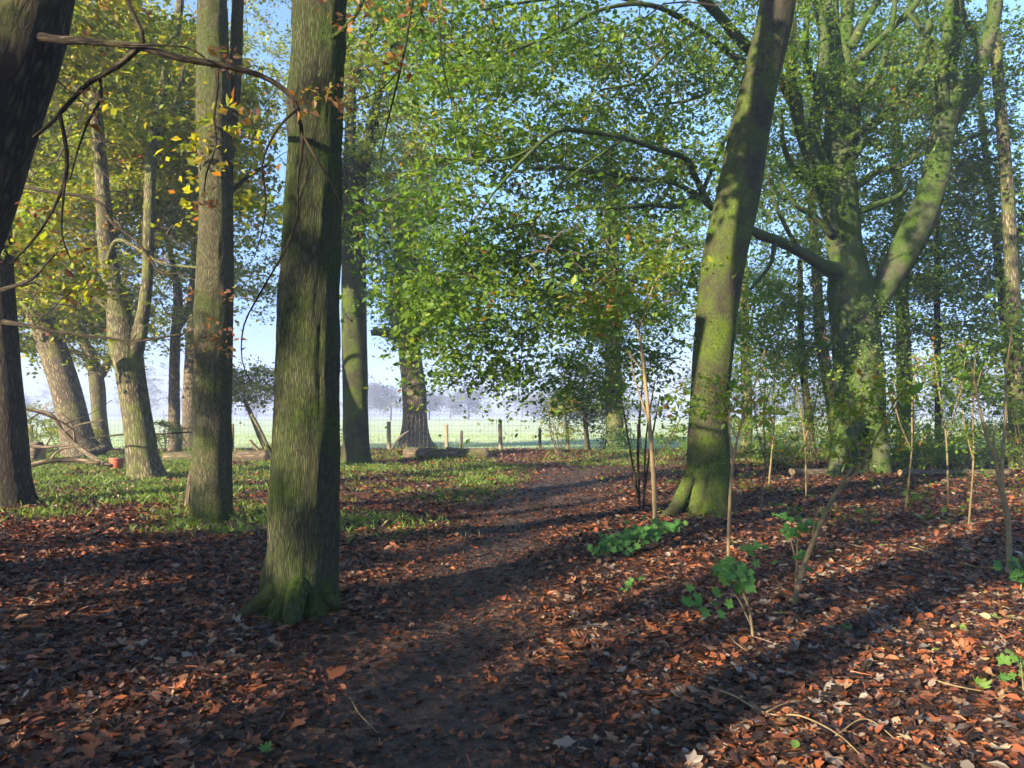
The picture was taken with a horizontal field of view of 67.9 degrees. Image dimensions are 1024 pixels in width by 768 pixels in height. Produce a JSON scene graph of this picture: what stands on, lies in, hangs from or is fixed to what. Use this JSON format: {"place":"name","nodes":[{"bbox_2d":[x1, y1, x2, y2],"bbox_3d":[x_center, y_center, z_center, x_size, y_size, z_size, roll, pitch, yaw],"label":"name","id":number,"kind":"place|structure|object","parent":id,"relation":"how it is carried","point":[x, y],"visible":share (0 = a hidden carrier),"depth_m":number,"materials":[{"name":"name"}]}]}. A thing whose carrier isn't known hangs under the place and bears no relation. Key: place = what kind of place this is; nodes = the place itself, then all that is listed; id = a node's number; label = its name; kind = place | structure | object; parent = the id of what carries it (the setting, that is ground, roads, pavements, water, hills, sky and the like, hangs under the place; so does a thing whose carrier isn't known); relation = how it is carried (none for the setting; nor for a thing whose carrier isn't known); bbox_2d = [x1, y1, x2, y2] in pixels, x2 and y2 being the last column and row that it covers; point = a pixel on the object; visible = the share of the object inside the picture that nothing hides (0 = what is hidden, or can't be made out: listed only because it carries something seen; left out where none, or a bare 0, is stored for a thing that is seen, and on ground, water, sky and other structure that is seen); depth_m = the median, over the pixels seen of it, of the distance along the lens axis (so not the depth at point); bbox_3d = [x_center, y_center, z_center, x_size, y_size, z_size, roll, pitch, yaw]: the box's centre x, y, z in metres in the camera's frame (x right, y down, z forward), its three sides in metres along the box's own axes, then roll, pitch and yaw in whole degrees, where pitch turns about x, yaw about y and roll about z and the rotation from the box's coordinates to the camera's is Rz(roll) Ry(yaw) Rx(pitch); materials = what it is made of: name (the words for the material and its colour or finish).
{"place":"outdoors","nodes":[
{"label":"outdoors","id":0,"kind":"place"},
{"bbox_2d":[0,417,1023,767],"bbox_3d":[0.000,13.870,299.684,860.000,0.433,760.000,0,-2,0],"label":"ground","id":1,"kind":"structure","parent":0,"point":[456,425],"depth_m":5.34,"materials":[{"name":"soil"}]},
{"bbox_2d":[29,442,45,460],"bbox_3d":[-16.221,2.346,25.917,0.471,0.755,0.698,0,-2,0],"label":"fallen log","id":2,"kind":"object","parent":1,"relation":"on","point":[37,454],"visible":0.53,"depth_m":25.75,"materials":[{"name":"brown wood"}]},
{"bbox_2d":[26,400,58,450],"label":"bush","id":3,"kind":"object","parent":1,"relation":"on","point":[30,422],"visible":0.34,"depth_m":31.81,"materials":[{"name":"green plant"}]},
{"bbox_2d":[30,436,77,449],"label":"fallen branch","id":4,"kind":"object","parent":1,"relation":"on","point":[46,446],"visible":0.73,"depth_m":21.41,"materials":[{"name":"brown wood"}]},
{"bbox_2d":[34,383,89,409],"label":"oak tree","id":5,"kind":"object","parent":1,"relation":"on","point":[46,392],"visible":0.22,"depth_m":412.38,"materials":[{"name":"grey plant"}]},
{"bbox_2d":[26,400,111,447],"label":"fallen branch","id":6,"kind":"object","parent":1,"relation":"on","point":[56,419],"visible":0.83,"depth_m":16.97,"materials":[{"name":"wood"}]},
{"bbox_2d":[26,408,112,467],"bbox_3d":[-12.064,1.446,20.881,2.920,1.626,0.527,-1,-2,12],"label":"fallen branch","id":7,"kind":"object","parent":1,"relation":"on","point":[73,442],"visible":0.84,"depth_m":20.93,"materials":[{"name":"brown wood"}]},
{"bbox_2d":[28,410,111,453],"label":"bush","id":8,"kind":"object","parent":1,"relation":"on","point":[50,432],"visible":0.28,"depth_m":29.58,"materials":[{"name":"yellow plant"}]},
{"bbox_2d":[18,271,170,448],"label":"oak tree","id":9,"kind":"object","parent":1,"relation":"on","point":[97,372],"visible":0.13,"depth_m":34.84,"materials":[{"name":"brown plant"}]},
{"bbox_2d":[12,19,187,457],"bbox_3d":[-17.449,-5.826,28.235,11.469,18.249,7.857,0,-2,0],"label":"oak tree","id":10,"kind":"object","parent":1,"relation":"on","point":[67,395],"visible":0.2,"depth_m":27.65,"materials":[{"name":"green plant"}]},
{"bbox_2d":[108,453,124,469],"bbox_3d":[-11.402,2.248,21.927,0.442,0.494,0.438,0,-2,0],"label":"bucket","id":11,"kind":"object","parent":1,"relation":"on","point":[118,462],"visible":0.83,"depth_m":21.78,"materials":[{"name":"ceramic"}]},
{"bbox_2d":[0,0,246,506],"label":"maple tree","id":12,"kind":"object","parent":1,"relation":"on","point":[16,482],"visible":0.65,"depth_m":14.76,"materials":[{"name":"yellow plant"}]},
{"bbox_2d":[112,360,168,413],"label":"oak tree","id":13,"kind":"object","parent":1,"relation":"on","point":[151,380],"visible":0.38,"depth_m":304.28,"materials":[{"name":"grey plant"}]},
{"bbox_2d":[90,431,191,439],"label":"fallen branch","id":14,"kind":"object","parent":1,"relation":"on","point":[164,434],"visible":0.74,"depth_m":20.42,"materials":[{"name":"wood"}]},
{"bbox_2d":[12,0,287,479],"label":"maple tree","id":15,"kind":"object","parent":1,"relation":"on","point":[149,201],"visible":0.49,"depth_m":21.34,"materials":[{"name":"yellow plant"}]},
{"bbox_2d":[153,411,191,451],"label":"bush","id":16,"kind":"object","parent":1,"relation":"on","point":[163,423],"visible":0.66,"depth_m":30.82,"materials":[{"name":"green plant"}]},
{"bbox_2d":[162,452,191,461],"bbox_3d":[-11.234,2.502,25.899,1.230,0.388,0.429,0,-2,0],"label":"fallen log","id":17,"kind":"object","parent":1,"relation":"on","point":[181,456],"visible":0.53,"depth_m":25.72,"materials":[{"name":"brown wood"}]},
{"bbox_2d":[0,0,363,379],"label":"chestnut tree","id":18,"kind":"object","parent":1,"relation":"on","point":[36,39],"visible":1,"depth_m":6.06,"materials":[{"name":"brown plant"}]},
{"bbox_2d":[101,176,267,450],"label":"ash tree","id":19,"kind":"object","parent":1,"relation":"on","point":[180,315],"visible":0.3,"depth_m":32.88,"materials":[{"name":"green plant"}]},
{"bbox_2d":[184,462,191,505],"bbox_3d":[-5.320,1.462,12.721,0.123,1.444,1.140,2,-3,-34],"label":"dead pole","id":20,"kind":"object","parent":1,"relation":"on","point":[187,496],"visible":0.29,"depth_m":12.96,"materials":[{"name":"brown wood"}]},
{"bbox_2d":[102,0,287,523],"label":"oak tree","id":21,"kind":"object","parent":1,"relation":"on","point":[211,494],"visible":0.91,"depth_m":11.94,"materials":[{"name":"brown plant"}]},
{"bbox_2d":[182,354,274,450],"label":"hazel tree","id":22,"kind":"object","parent":1,"relation":"on","point":[238,380],"visible":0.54,"depth_m":32.72,"materials":[{"name":"green plant"}]},
{"bbox_2d":[154,0,343,447],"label":"oak tree","id":23,"kind":"object","parent":1,"relation":"on","point":[187,414],"visible":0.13,"depth_m":35.76,"materials":[{"name":"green plant"}]},
{"bbox_2d":[232,451,269,461],"bbox_3d":[-8.928,2.454,25.420,1.564,0.435,0.437,0,-2,0],"label":"fallen log","id":24,"kind":"object","parent":1,"relation":"on","point":[247,456],"visible":0.6,"depth_m":25.25,"materials":[{"name":"brown wood"}]},
{"bbox_2d":[240,399,270,417],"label":"oak tree","id":25,"kind":"object","parent":1,"relation":"on","point":[254,411],"visible":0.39,"depth_m":411.99,"materials":[{"name":"grey plant"}]},
{"bbox_2d":[250,413,270,454],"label":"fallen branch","id":26,"kind":"object","parent":1,"relation":"on","point":[261,432],"visible":0.77,"depth_m":26.91,"materials":[{"name":"brown wood"}]},
{"bbox_2d":[235,0,461,628],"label":"oak tree","id":27,"kind":"object","parent":1,"relation":"on","point":[299,578],"visible":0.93,"depth_m":6.22,"materials":[{"name":"brown plant"}]},
{"bbox_2d":[368,381,386,418],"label":"oak tree","id":28,"kind":"object","parent":1,"relation":"on","point":[373,405],"visible":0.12,"depth_m":300.15,"materials":[{"name":"grey plant"}]},
{"bbox_2d":[283,0,486,464],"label":"oak tree","id":29,"kind":"object","parent":1,"relation":"on","point":[356,446],"visible":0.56,"depth_m":24.78,"materials":[{"name":"green plant"}]},
{"bbox_2d":[368,381,402,419],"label":"oak tree","id":30,"kind":"object","parent":1,"relation":"on","point":[382,400],"visible":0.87,"depth_m":261.68,"materials":[{"name":"grey plant"}]},
{"bbox_2d":[403,448,446,458],"bbox_3d":[-3.064,2.466,26.909,1.553,0.432,0.425,0,-2,0],"label":"fallen log","id":31,"kind":"object","parent":1,"relation":"on","point":[420,452],"visible":0.81,"depth_m":26.74,"materials":[{"name":"brown wood"}]},
{"bbox_2d":[342,105,508,447],"bbox_3d":[-4.960,-5.324,37.614,10.217,17.458,7.927,-2,-3,34],"label":"oak tree","id":32,"kind":"object","parent":1,"relation":"on","point":[417,435],"visible":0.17,"depth_m":36.94,"materials":[{"name":"green plant"}]},
{"bbox_2d":[426,386,449,419],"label":"oak tree","id":33,"kind":"object","parent":1,"relation":"on","point":[434,400],"visible":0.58,"depth_m":276.21,"materials":[{"name":"grey plant"}]},
{"bbox_2d":[441,392,466,418],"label":"oak tree","id":34,"kind":"object","parent":1,"relation":"on","point":[447,401],"visible":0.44,"depth_m":369.26,"materials":[{"name":"grey plant"}]},
{"bbox_2d":[441,379,493,419],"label":"oak tree","id":35,"kind":"object","parent":1,"relation":"on","point":[474,403],"visible":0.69,"depth_m":278.68,"materials":[{"name":"grey plant"}]},
{"bbox_2d":[446,447,488,457],"bbox_3d":[-1.606,2.483,27.115,1.526,0.477,0.433,0,-2,0],"label":"fallen log","id":36,"kind":"object","parent":1,"relation":"on","point":[473,452],"visible":0.64,"depth_m":26.93,"materials":[{"name":"brown wood"}]},
{"bbox_2d":[0,446,1006,561],"bbox_3d":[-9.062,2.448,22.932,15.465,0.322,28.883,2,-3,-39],"label":"ground cover","id":37,"kind":"object","parent":1,"relation":"on","point":[235,523],"visible":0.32,"depth_m":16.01,"materials":[{"name":"green plant"}]},
{"bbox_2d":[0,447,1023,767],"bbox_3d":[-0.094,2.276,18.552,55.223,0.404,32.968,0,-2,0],"label":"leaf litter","id":38,"kind":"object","parent":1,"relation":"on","point":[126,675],"visible":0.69,"depth_m":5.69,"materials":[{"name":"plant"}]},
{"bbox_2d":[31,444,100,467],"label":"fallen branch","id":39,"kind":"object","parent":38,"relation":"on","point":[52,459],"visible":0.94,"depth_m":19.65,"materials":[{"name":"brown wood"}]},
{"bbox_2d":[141,555,189,563],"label":"fallen twig","id":40,"kind":"object","parent":38,"relation":"on","point":[143,561],"visible":0.97,"depth_m":8.09,"materials":[{"name":"wood"}]},
{"bbox_2d":[257,741,272,751],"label":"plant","id":41,"kind":"object","parent":38,"relation":"on","point":[266,746],"visible":1,"depth_m":3.62,"materials":[{"name":"plant"}]},
{"bbox_2d":[329,666,345,678],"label":"fallen leaf","id":42,"kind":"object","parent":38,"relation":"on","point":[337,671],"visible":1,"depth_m":4.76,"materials":[{"name":"plant"}]},
{"bbox_2d":[553,735,575,748],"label":"fallen leaf","id":43,"kind":"object","parent":38,"relation":"on","point":[566,741],"visible":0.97,"depth_m":3.73,"materials":[{"name":"plant"}]},
{"bbox_2d":[708,686,899,753],"bbox_3d":[1.527,1.733,4.020,0.358,0.050,0.999,2,-3,-33],"label":"fallen twig","id":44,"kind":"object","parent":38,"relation":"on","point":[752,706],"visible":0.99,"depth_m":3.94,"materials":[{"name":"wood"}]},
{"bbox_2d":[931,678,1023,698],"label":"fallen twig","id":45,"kind":"object","parent":38,"relation":"on","point":[960,686],"visible":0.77,"depth_m":4.38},
{"bbox_2d":[973,676,991,688],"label":"fallen leaf","id":46,"kind":"object","parent":38,"relation":"on","point":[983,683],"visible":1,"depth_m":4.41,"materials":[{"name":"plant"}]},
{"bbox_2d":[28,415,1007,448],"bbox_3d":[0.374,2.403,35.644,54.622,1.936,0.255,0,-2,0],"label":"wire fence","id":47,"kind":"object","parent":1,"relation":"on","point":[500,441],"visible":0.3,"depth_m":35.56,"materials":[{"name":"grey"}]},
{"bbox_2d":[496,387,549,417],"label":"oak tree","id":48,"kind":"object","parent":1,"relation":"on","point":[514,402],"visible":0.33,"depth_m":413.55,"materials":[{"name":"grey plant"}]},
{"bbox_2d":[518,390,549,417],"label":"oak tree","id":49,"kind":"object","parent":1,"relation":"on","point":[530,408],"visible":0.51,"depth_m":374.36,"materials":[{"name":"grey plant"}]},
{"bbox_2d":[529,391,580,417],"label":"oak tree","id":50,"kind":"object","parent":1,"relation":"on","point":[544,401],"visible":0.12,"depth_m":303.64,"materials":[{"name":"grey plant"}]},
{"bbox_2d":[531,391,583,456],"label":"bush","id":51,"kind":"object","parent":1,"relation":"on","point":[560,434],"visible":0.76,"depth_m":27.47,"materials":[{"name":"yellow plant"}]},
{"bbox_2d":[350,0,795,517],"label":"hornbeam tree","id":52,"kind":"object","parent":1,"relation":"on","point":[705,481],"visible":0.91,"depth_m":12.84,"materials":[{"name":"green plant"}]},
{"bbox_2d":[526,361,637,449],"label":"hazel tree","id":53,"kind":"object","parent":1,"relation":"on","point":[586,414],"visible":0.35,"depth_m":33.84,"materials":[{"name":"green plant"}]},
{"bbox_2d":[504,151,707,449],"bbox_3d":[4.650,-3.508,33.091,10.564,13.607,7.210,0,-2,0],"label":"lime tree","id":54,"kind":"object","parent":1,"relation":"on","point":[615,423],"visible":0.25,"depth_m":32.55,"materials":[{"name":"green plant"}]},
{"bbox_2d":[601,395,643,417],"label":"oak tree","id":55,"kind":"object","parent":1,"relation":"on","point":[633,408],"visible":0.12,"depth_m":312.99,"materials":[{"name":"grey plant"}]},
{"bbox_2d":[619,576,642,591],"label":"seedling","id":56,"kind":"object","parent":1,"relation":"on","point":[629,582],"visible":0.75,"depth_m":6.73,"materials":[{"name":"green plant"}]},
{"bbox_2d":[535,215,735,543],"bbox_3d":[1.504,0.006,9.437,2.471,4.015,1.729,-1,-2,18],"label":"sapling","id":57,"kind":"object","parent":1,"relation":"on","point":[599,314],"visible":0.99,"depth_m":9.28,"materials":[{"name":"green plant"}]},
{"bbox_2d":[587,515,687,557],"bbox_3d":[1.387,1.750,8.685,1.479,0.469,0.514,2,-3,-38],"label":"plant","id":58,"kind":"object","parent":1,"relation":"on","point":[627,537],"visible":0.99,"depth_m":8.58,"materials":[{"name":"green plant"}]},
{"bbox_2d":[600,360,692,508],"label":"sapling","id":59,"kind":"object","parent":1,"relation":"on","point":[631,458],"visible":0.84,"depth_m":12.94,"materials":[{"name":"green plant"}]},
{"bbox_2d":[631,422,687,460],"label":"bush","id":60,"kind":"object","parent":1,"relation":"on","point":[677,439],"visible":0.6,"depth_m":26.99,"materials":[{"name":"green plant"}]},
{"bbox_2d":[671,369,690,404],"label":"oak tree","id":61,"kind":"object","parent":1,"relation":"on","point":[676,382],"visible":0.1,"depth_m":277.31,"materials":[{"name":"grey plant"}]},
{"bbox_2d":[340,0,1023,475],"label":"beech tree","id":62,"kind":"object","parent":1,"relation":"on","point":[836,104],"visible":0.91,"depth_m":17.06,"materials":[{"name":"green plant"}]},
{"bbox_2d":[681,540,778,639],"bbox_3d":[1.621,1.516,5.446,0.354,0.687,1.042,-2,-3,43],"label":"seedling","id":63,"kind":"object","parent":1,"relation":"on","point":[723,569],"visible":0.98,"depth_m":5.30,"materials":[{"name":"green plant"}]},
{"bbox_2d":[671,350,800,555],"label":"sapling","id":64,"kind":"object","parent":1,"relation":"on","point":[732,384],"visible":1,"depth_m":8.26,"materials":[{"name":"green plant"}]},
{"bbox_2d":[685,415,788,455],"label":"bush","id":65,"kind":"object","parent":1,"relation":"on","point":[745,428],"visible":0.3,"depth_m":27.43,"materials":[{"name":"green plant"}]},
{"bbox_2d":[650,139,830,450],"bbox_3d":[9.912,-3.725,32.044,7.316,13.466,7.423,-2,-3,34],"label":"ash tree","id":66,"kind":"object","parent":1,"relation":"on","point":[745,391],"visible":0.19,"depth_m":31.81,"materials":[{"name":"green plant"}]},
{"bbox_2d":[714,363,798,514],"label":"sapling","id":67,"kind":"object","parent":1,"relation":"on","point":[761,450],"visible":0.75,"depth_m":11.94,"materials":[{"name":"green plant"}]},
{"bbox_2d":[742,348,800,485],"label":"sapling","id":68,"kind":"object","parent":1,"relation":"on","point":[773,419],"visible":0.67,"depth_m":16.97,"materials":[{"name":"green plant"}]},
{"bbox_2d":[752,380,801,419],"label":"oak tree","id":69,"kind":"object","parent":1,"relation":"on","point":[784,406],"visible":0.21,"depth_m":258.44,"materials":[{"name":"green plant"}]},
{"bbox_2d":[736,428,818,468],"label":"bush","id":70,"kind":"object","parent":1,"relation":"on","point":[786,454],"visible":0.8,"depth_m":22.32,"materials":[{"name":"green plant"}]},
{"bbox_2d":[732,260,832,453],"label":"ash tree","id":71,"kind":"object","parent":1,"relation":"on","point":[800,325],"visible":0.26,"depth_m":29.78,"materials":[{"name":"green plant"}]},
{"bbox_2d":[756,374,826,450],"bbox_3d":[11.679,1.234,30.960,3.827,3.373,3.917,0,-2,0],"label":"bush","id":72,"kind":"object","parent":1,"relation":"on","point":[793,406],"visible":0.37,"depth_m":30.63,"materials":[{"name":"green plant"}]},
{"bbox_2d":[560,434,1023,524],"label":"undergrowth","id":73,"kind":"object","parent":1,"relation":"on","point":[919,496],"visible":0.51,"depth_m":16.13,"materials":[{"name":"green plant"}]},
{"bbox_2d":[775,512,818,580],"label":"seedling","id":74,"kind":"object","parent":1,"relation":"on","point":[788,533],"visible":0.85,"depth_m":6.54,"materials":[{"name":"green plant"}]},
{"bbox_2d":[769,402,832,462],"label":"bush","id":75,"kind":"object","parent":1,"relation":"on","point":[826,452],"visible":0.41,"depth_m":24.89,"materials":[{"name":"green plant"}]},
{"bbox_2d":[701,147,902,444],"bbox_3d":[11.399,-3.215,28.918,8.242,12.178,6.228,0,-2,0],"label":"ash tree","id":76,"kind":"object","parent":1,"relation":"on","point":[828,364],"visible":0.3,"depth_m":28.95,"materials":[{"name":"green plant"}]},
{"bbox_2d":[785,381,824,414],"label":"oak tree","id":77,"kind":"object","parent":1,"relation":"on","point":[812,398],"visible":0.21,"depth_m":296.54,"materials":[{"name":"green plant"}]},
{"bbox_2d":[769,347,851,499],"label":"sapling","id":78,"kind":"object","parent":1,"relation":"on","point":[796,386],"visible":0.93,"depth_m":13.95,"materials":[{"name":"green plant"}]},
{"bbox_2d":[788,467,841,476],"bbox_3d":[7.991,2.331,20.020,1.599,0.304,0.269,1,-3,-22],"label":"fallen log","id":79,"kind":"object","parent":1,"relation":"on","point":[792,471],"visible":0.52,"depth_m":19.79,"materials":[{"name":"brown wood"}]},
{"bbox_2d":[792,362,937,607],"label":"sapling","id":80,"kind":"object","parent":1,"relation":"on","point":[914,389],"visible":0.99,"depth_m":6.38,"materials":[{"name":"green plant"}]},
{"bbox_2d":[859,352,948,508],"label":"sapling","id":81,"kind":"object","parent":1,"relation":"on","point":[915,370],"visible":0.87,"depth_m":12.95,"materials":[{"name":"green plant"}]},
{"bbox_2d":[812,59,1021,456],"bbox_3d":[15.576,-4.853,29.227,7.669,15.496,6.856,-1,-3,29],"label":"ash tree","id":82,"kind":"object","parent":1,"relation":"on","point":[908,347],"visible":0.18,"depth_m":28.78,"materials":[{"name":"green plant"}]},
{"bbox_2d":[886,393,961,448],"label":"bush","id":83,"kind":"object","parent":1,"relation":"on","point":[922,415],"visible":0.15,"depth_m":32.25,"materials":[{"name":"green plant"}]},
{"bbox_2d":[890,424,986,469],"bbox_3d":[11.996,1.909,21.948,2.899,1.595,3.142,-1,-3,27],"label":"bush","id":84,"kind":"object","parent":1,"relation":"on","point":[936,450],"visible":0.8,"depth_m":21.57,"materials":[{"name":"green plant"}]},
{"bbox_2d":[914,364,978,413],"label":"oak tree","id":85,"kind":"object","parent":1,"relation":"on","point":[942,395],"visible":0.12,"depth_m":291.16,"materials":[{"name":"green plant"}]},
{"bbox_2d":[899,336,1000,502],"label":"sapling","id":86,"kind":"object","parent":1,"relation":"on","point":[944,420],"visible":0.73,"depth_m":13.97,"materials":[{"name":"green plant"}]},
{"bbox_2d":[880,94,1021,458],"bbox_3d":[15.633,-4.081,27.382,6.228,13.814,5.511,0,-2,0],"label":"ash tree","id":87,"kind":"object","parent":1,"relation":"on","point":[937,313],"visible":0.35,"depth_m":26.92,"materials":[{"name":"green plant"}]},
{"bbox_2d":[898,469,1012,476],"bbox_3d":[11.421,2.296,19.548,3.045,0.225,0.241,0,-2,-6],"label":"fallen log","id":88,"kind":"object","parent":1,"relation":"on","point":[914,472],"visible":0.64,"depth_m":19.42,"materials":[{"name":"brown wood"}]},
{"bbox_2d":[907,546,1004,568],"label":"fallen twig","id":89,"kind":"object","parent":1,"relation":"on","point":[950,559],"visible":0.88,"depth_m":8.10,"materials":[{"name":"wood"}]},
{"bbox_2d":[900,0,1023,470],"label":"ash tree","id":90,"kind":"object","parent":1,"relation":"on","point":[1011,237],"visible":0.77,"depth_m":21.76,"materials":[{"name":"green plant"}]},
{"bbox_2d":[902,44,1023,413],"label":"ash tree","id":91,"kind":"object","parent":1,"relation":"on","point":[996,273],"visible":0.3,"depth_m":26.03,"materials":[{"name":"green plant"}]},
{"bbox_2d":[929,382,1008,450],"bbox_3d":[20.412,1.224,33.208,5.136,3.576,5.147,0,-2,0],"label":"bush","id":92,"kind":"object","parent":1,"relation":"on","point":[948,413],"visible":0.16,"depth_m":32.93,"materials":[{"name":"green plant"}]},
{"bbox_2d":[923,330,1015,576],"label":"sapling","id":93,"kind":"object","parent":1,"relation":"on","point":[1005,514],"visible":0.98,"depth_m":7.57,"materials":[{"name":"green plant"}]},
{"bbox_2d":[930,410,1008,465],"bbox_3d":[14.524,1.848,23.973,3.512,2.148,3.314,0,-2,0],"label":"bush","id":94,"kind":"object","parent":1,"relation":"on","point":[958,419],"visible":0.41,"depth_m":23.63,"materials":[{"name":"green plant"}]},
{"bbox_2d":[922,342,1022,523],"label":"sapling","id":95,"kind":"object","parent":1,"relation":"on","point":[964,430],"visible":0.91,"depth_m":10.96,"materials":[{"name":"green plant"}]},
{"bbox_2d":[948,361,1003,419],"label":"oak tree","id":96,"kind":"object","parent":1,"relation":"on","point":[988,383],"visible":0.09,"depth_m":278.37,"materials":[{"name":"green plant"}]},
{"bbox_2d":[974,393,1023,468],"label":"bush","id":97,"kind":"object","parent":1,"relation":"on","point":[1017,421],"visible":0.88,"depth_m":20.07,"materials":[{"name":"green plant"}]},
{"bbox_2d":[992,554,1023,589],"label":"seedling","id":98,"kind":"object","parent":1,"relation":"on","point":[1016,574],"visible":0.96,"depth_m":6.85,"materials":[{"name":"green plant"}]},
{"bbox_2d":[996,649,1023,689],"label":"seedling","id":99,"kind":"object","parent":1,"relation":"on","point":[1003,659],"visible":0.97,"depth_m":4.39,"materials":[{"name":"green plant"}]},
{"bbox_2d":[34,432,1001,448],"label":"field grass","id":100,"kind":"structure","parent":0,"point":[393,440],"depth_m":52.50,"materials":[{"name":"plant"}]},
{"bbox_2d":[17,0,1023,416],"label":"sky","id":101,"kind":"structure","parent":0,"point":[260,342],"materials":[{"name":"blue"}]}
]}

